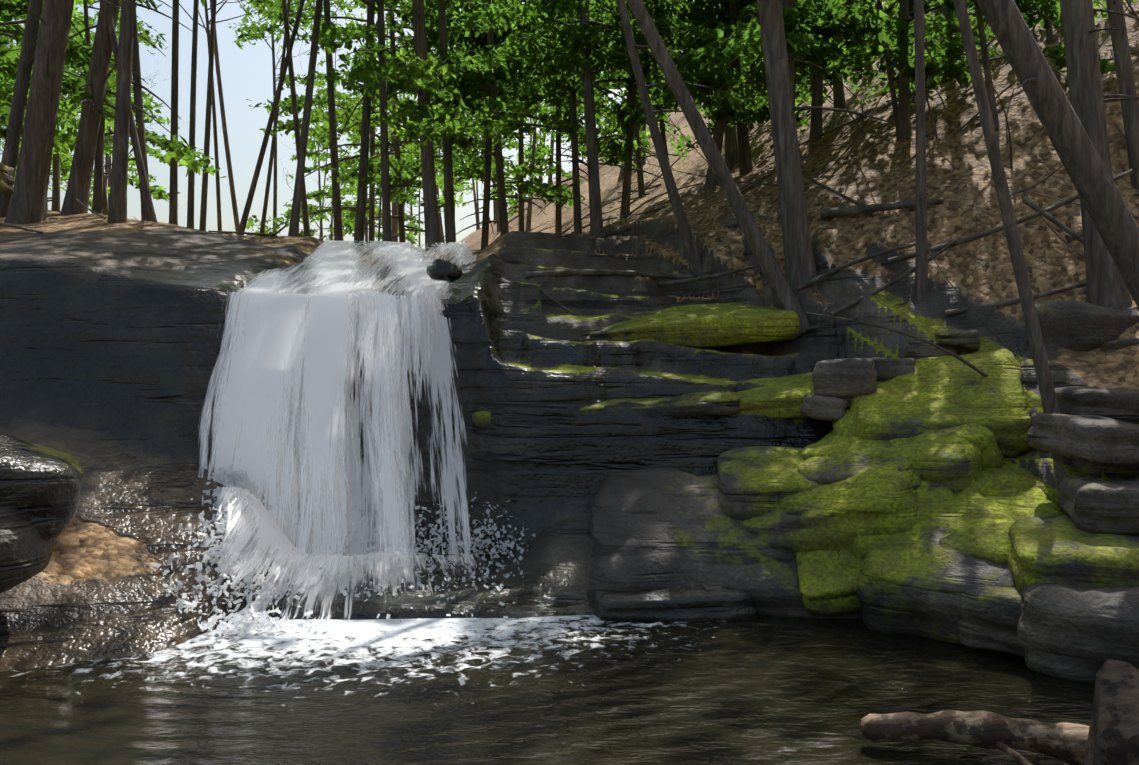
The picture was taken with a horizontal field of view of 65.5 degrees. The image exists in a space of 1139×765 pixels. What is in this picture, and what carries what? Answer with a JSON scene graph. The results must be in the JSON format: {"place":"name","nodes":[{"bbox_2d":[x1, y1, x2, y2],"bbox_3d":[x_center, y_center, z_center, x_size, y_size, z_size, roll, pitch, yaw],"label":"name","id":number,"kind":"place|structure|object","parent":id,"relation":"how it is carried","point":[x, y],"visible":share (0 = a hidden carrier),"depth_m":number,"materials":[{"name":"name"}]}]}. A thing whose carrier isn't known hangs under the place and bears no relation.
{"place":"outdoors","nodes":[
{"label":"outdoors","id":0,"kind":"place"},
{"bbox_2d":[0,162,14,193],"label":"rock","id":1,"kind":"object","parent":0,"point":[7,180],"visible":1,"depth_m":10.26,"materials":[{"name":"grey stone"}]},
{"bbox_2d":[0,0,693,249],"label":"sky","id":2,"kind":"structure","parent":0,"point":[247,73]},
{"bbox_2d":[0,615,1094,764],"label":"pool water","id":3,"kind":"structure","parent":0,"point":[595,690],"depth_m":5.25,"materials":[{"name":"brown liquid"}]},
{"bbox_2d":[860,710,1089,764],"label":"log","id":4,"kind":"object","parent":3,"relation":"on","point":[1066,742],"visible":0.85,"depth_m":4.28,"materials":[{"name":"brown wood"}]},
{"bbox_2d":[995,742,1032,764],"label":"branch","id":5,"kind":"object","parent":4,"relation":"attached to","point":[1012,753],"visible":0.62,"depth_m":4.16,"materials":[{"name":"brown wood"}]},
{"bbox_2d":[1017,582,1138,683],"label":"bank rock","id":6,"kind":"object","parent":3,"relation":"in","point":[1073,633],"visible":0.79,"depth_m":5.48,"materials":[{"name":"grey stone"}]},
{"bbox_2d":[0,0,1138,670],"bbox_3d":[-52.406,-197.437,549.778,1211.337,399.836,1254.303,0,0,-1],"label":"rocky hillside","id":7,"kind":"structure","parent":0,"point":[110,340],"depth_m":8.65,"materials":[{"name":"grey stone"}]},
{"bbox_2d":[0,507,56,592],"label":"boulder","id":8,"kind":"object","parent":7,"relation":"on","point":[26,550],"visible":0.77,"depth_m":5.68,"materials":[{"name":"grey stone"}]},
{"bbox_2d":[0,433,82,540],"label":"boulder","id":9,"kind":"object","parent":8,"relation":"on","point":[40,485],"visible":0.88,"depth_m":5.89,"materials":[{"name":"grey stone"}]},
{"bbox_2d":[141,457,330,634],"bbox_3d":[-2.542,1.255,7.300,1.495,1.194,1.813,0,0,-1],"label":"water splash","id":10,"kind":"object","parent":7,"relation":"on","point":[238,619],"visible":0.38,"depth_m":6.96,"materials":[{"name":"white liquid"}]},
{"bbox_2d":[198,240,478,628],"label":"waterfall","id":11,"kind":"structure","parent":7,"relation":"on","point":[271,346],"depth_m":8.27,"materials":[{"name":"liquid"}]},
{"bbox_2d":[427,259,462,282],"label":"lip rock","id":12,"kind":"object","parent":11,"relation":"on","point":[441,270],"visible":1,"depth_m":8.90,"materials":[{"name":"grey stone"}]},
{"bbox_2d":[208,488,542,685],"bbox_3d":[-1.861,1.287,6.694,3.619,0.950,3.158,0,0,-1],"label":"waterfall spray","id":13,"kind":"object","parent":7,"relation":"on","point":[458,543],"visible":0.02,"depth_m":7.95,"materials":[{"name":"white liquid"}]},
{"bbox_2d":[0,0,1138,244],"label":"tree foliage","id":14,"kind":"object","parent":7,"relation":"on","point":[696,44],"visible":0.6,"depth_m":14.30,"materials":[{"name":"green plant"}]},
{"bbox_2d":[0,0,1138,474],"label":"fallen branches","id":15,"kind":"object","parent":7,"relation":"on","point":[834,212],"visible":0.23,"depth_m":10.67,"materials":[{"name":"brown wood"}]},
{"bbox_2d":[472,383,739,427],"bbox_3d":[0.360,0.215,8.845,2.600,0.441,0.900,0,0,3],"label":"moss","id":16,"kind":"object","parent":7,"relation":"on","point":[696,404],"visible":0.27,"depth_m":8.40,"materials":[{"name":"green plant"}]},
{"bbox_2d":[590,584,758,620],"bbox_3d":[0.832,1.812,7.313,1.352,0.566,0.895,0,0,-1],"label":"rock slab","id":17,"kind":"object","parent":7,"relation":"on","point":[705,602],"visible":0.31,"depth_m":6.90,"materials":[{"name":"grey stone"}]},
{"bbox_2d":[590,303,799,347],"bbox_3d":[0.948,-0.675,10.245,3.224,0.589,1.365,0,0,5],"label":"ledge rock","id":18,"kind":"object","parent":7,"relation":"on","point":[710,325],"visible":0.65,"depth_m":9.60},
{"bbox_2d":[586,467,862,618],"bbox_3d":[1.553,1.510,7.778,2.850,1.450,1.744,0,0,-1],"label":"rock slab","id":19,"kind":"object","parent":7,"relation":"on","point":[657,528],"visible":0.31,"depth_m":7.31,"materials":[{"name":"grey stone"}]},
{"bbox_2d":[717,446,821,520],"bbox_3d":[1.968,0.925,7.862,1.318,0.667,0.980,0,0,8],"label":"rock slab","id":20,"kind":"object","parent":19,"relation":"on","point":[754,481],"visible":0.44,"depth_m":7.55,"materials":[{"name":"green plant"}]},
{"bbox_2d":[779,442,820,508],"bbox_3d":[2.354,0.910,7.565,1.008,0.850,1.037,0,0,33],"label":"rock moss","id":21,"kind":"object","parent":19,"relation":"on","point":[795,500],"visible":0.06,"depth_m":7.35,"materials":[{"name":"green plant"}]},
{"bbox_2d":[797,434,921,489],"bbox_3d":[2.565,0.779,7.665,1.023,0.744,1.039,0,0,32],"label":"rock moss","id":22,"kind":"object","parent":21,"relation":"on","point":[826,470],"visible":0.29,"depth_m":7.45,"materials":[{"name":"green plant"}]},
{"bbox_2d":[743,456,918,554],"bbox_3d":[2.196,1.069,7.427,1.521,0.982,0.922,0,0,38],"label":"rock moss","id":23,"kind":"object","parent":19,"relation":"on","point":[877,496],"visible":0.62,"depth_m":7.02,"materials":[{"name":"green plant"}]},
{"bbox_2d":[736,372,813,418],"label":"ledge rock","id":24,"kind":"object","parent":7,"relation":"on","point":[779,397],"visible":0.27,"depth_m":8.47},
{"bbox_2d":[800,395,847,420],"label":"stone block","id":25,"kind":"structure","parent":7,"relation":"on","point":[820,407],"depth_m":8.15,"materials":[{"name":"grey stone"}]},
{"bbox_2d":[812,358,876,397],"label":"stone block","id":26,"kind":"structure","parent":25,"relation":"on","point":[846,378],"depth_m":8.14,"materials":[{"name":"grey stone"}]},
{"bbox_2d":[795,550,862,615],"bbox_3d":[2.414,1.446,6.951,1.282,0.751,0.645,0,0,15],"label":"mossy rock","id":27,"kind":"object","parent":7,"relation":"on","point":[827,584],"visible":0.25,"depth_m":6.84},
{"bbox_2d":[837,484,954,569],"bbox_3d":[2.619,1.286,7.034,1.096,0.936,0.857,0,0,22],"label":"mossy rock","id":28,"kind":"object","parent":27,"relation":"on","point":[848,560],"visible":0.08,"depth_m":6.96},
{"bbox_2d":[801,429,982,493],"bbox_3d":[2.869,0.610,7.745,1.463,0.657,1.021,0,0,41],"label":"rock moss","id":29,"kind":"object","parent":7,"relation":"on","point":[954,464],"visible":0.33,"depth_m":7.13,"materials":[{"name":"green plant"}]},
{"bbox_2d":[832,408,1003,470],"bbox_3d":[3.023,0.549,7.793,1.350,0.842,1.028,0,0,15],"label":"rock moss","id":30,"kind":"object","parent":29,"relation":"on","point":[982,438],"visible":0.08,"depth_m":7.31,"materials":[{"name":"green plant"}]},
{"bbox_2d":[843,392,875,407],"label":"rock","id":31,"kind":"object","parent":30,"relation":"on","point":[849,400],"depth_m":8.21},
{"bbox_2d":[852,478,983,558],"bbox_3d":[2.823,1.211,7.104,1.117,1.067,1.106,0,0,21],"label":"mossy rock","id":32,"kind":"object","parent":7,"relation":"on","point":[932,514],"visible":0.21,"depth_m":6.80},
{"bbox_2d":[857,527,1016,644],"bbox_3d":[2.841,1.492,6.641,1.275,0.859,1.077,0,0,38],"label":"mossy rock","id":33,"kind":"object","parent":7,"relation":"on","point":[923,584],"visible":0.54,"depth_m":6.38,"materials":[{"name":"grey stone"}]},
{"bbox_2d":[999,487,1046,498],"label":"mossy rock","id":34,"kind":"object","parent":33,"relation":"on","point":[1035,492],"visible":0.02,"depth_m":6.96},
{"bbox_2d":[848,381,1031,457],"bbox_3d":[3.277,0.316,7.971,1.517,0.698,1.166,0,0,14],"label":"rock moss","id":35,"kind":"object","parent":7,"relation":"on","point":[885,411],"visible":0.46,"depth_m":7.56,"materials":[{"name":"green plant"}]},
{"bbox_2d":[884,349,1026,410],"bbox_3d":[3.477,0.174,8.084,1.249,0.973,1.090,0,0,23],"label":"rock moss","id":36,"kind":"object","parent":7,"relation":"on","point":[952,380],"visible":0.38,"depth_m":7.94,"materials":[{"name":"green plant"}]},
{"bbox_2d":[934,329,979,350],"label":"rock","id":37,"kind":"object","parent":7,"relation":"on","point":[956,339],"depth_m":8.38,"materials":[{"name":"grey stone"}]},
{"bbox_2d":[956,586,1024,656],"bbox_3d":[3.259,1.564,6.085,1.040,0.568,0.850,0,0,38],"label":"bank rock","id":38,"kind":"object","parent":7,"relation":"on","point":[990,616],"visible":0.38,"depth_m":5.96,"materials":[{"name":"grey stone"}]},
{"bbox_2d":[939,496,1067,562],"bbox_3d":[3.232,1.230,6.616,0.947,0.732,0.911,0,0,29],"label":"bank rock","id":39,"kind":"object","parent":7,"relation":"on","point":[978,527],"visible":0.21,"depth_m":6.52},
{"bbox_2d":[977,457,1058,503],"bbox_3d":[3.598,0.815,7.406,1.390,0.578,0.885,0,0,9],"label":"mossy rock","id":40,"kind":"object","parent":7,"relation":"on","point":[1008,477],"visible":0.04,"depth_m":7.10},
{"bbox_2d":[1007,515,1138,590],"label":"bank rock","id":41,"kind":"object","parent":7,"relation":"on","point":[1063,549],"visible":0.56,"depth_m":5.79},
{"bbox_2d":[1058,476,1138,534],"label":"bank rock","id":42,"kind":"object","parent":41,"relation":"on","point":[1094,505],"visible":1,"depth_m":5.96,"materials":[{"name":"grey stone"}]},
{"bbox_2d":[1026,300,1138,351],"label":"hill rock","id":43,"kind":"object","parent":7,"relation":"on","point":[1076,325],"visible":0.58,"depth_m":7.98,"materials":[{"name":"grey stone"}]},
{"bbox_2d":[1027,413,1138,466],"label":"flat rock","id":44,"kind":"object","parent":7,"relation":"on","point":[1101,440],"visible":1,"depth_m":6.31,"materials":[{"name":"grey stone"}]},
{"bbox_2d":[1054,386,1138,423],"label":"flat rock","id":45,"kind":"object","parent":7,"relation":"on","point":[1121,404],"visible":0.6,"depth_m":6.98,"materials":[{"name":"grey stone"}]},
{"bbox_2d":[1084,659,1138,764],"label":"rock","id":46,"kind":"object","parent":7,"relation":"on","point":[1113,736],"visible":1,"depth_m":3.81,"materials":[{"name":"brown stone"}]},
{"bbox_2d":[1101,337,1138,352],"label":"hill rock","id":47,"kind":"object","parent":7,"relation":"on","point":[1112,346],"visible":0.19,"depth_m":7.77,"materials":[{"name":"grey stone"}]},
{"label":"rock wall","id":48,"kind":"object","parent":7,"relation":"on","visible":0},
{"bbox_2d":[870,358,914,379],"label":"rock","id":49,"kind":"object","parent":48,"relation":"on","point":[888,368],"depth_m":8.36,"materials":[{"name":"grey stone"}]},
{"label":"rock wall","id":50,"kind":"object","parent":7,"relation":"on","visible":0},
{"bbox_2d":[902,341,956,359],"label":"rock","id":51,"kind":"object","parent":50,"relation":"on","point":[914,350],"depth_m":8.53,"materials":[{"name":"grey stone"}]},
{"bbox_2d":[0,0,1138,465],"bbox_3d":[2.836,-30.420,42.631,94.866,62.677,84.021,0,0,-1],"label":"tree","id":52,"kind":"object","parent":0,"point":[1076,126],"depth_m":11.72,"materials":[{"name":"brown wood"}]}
]}

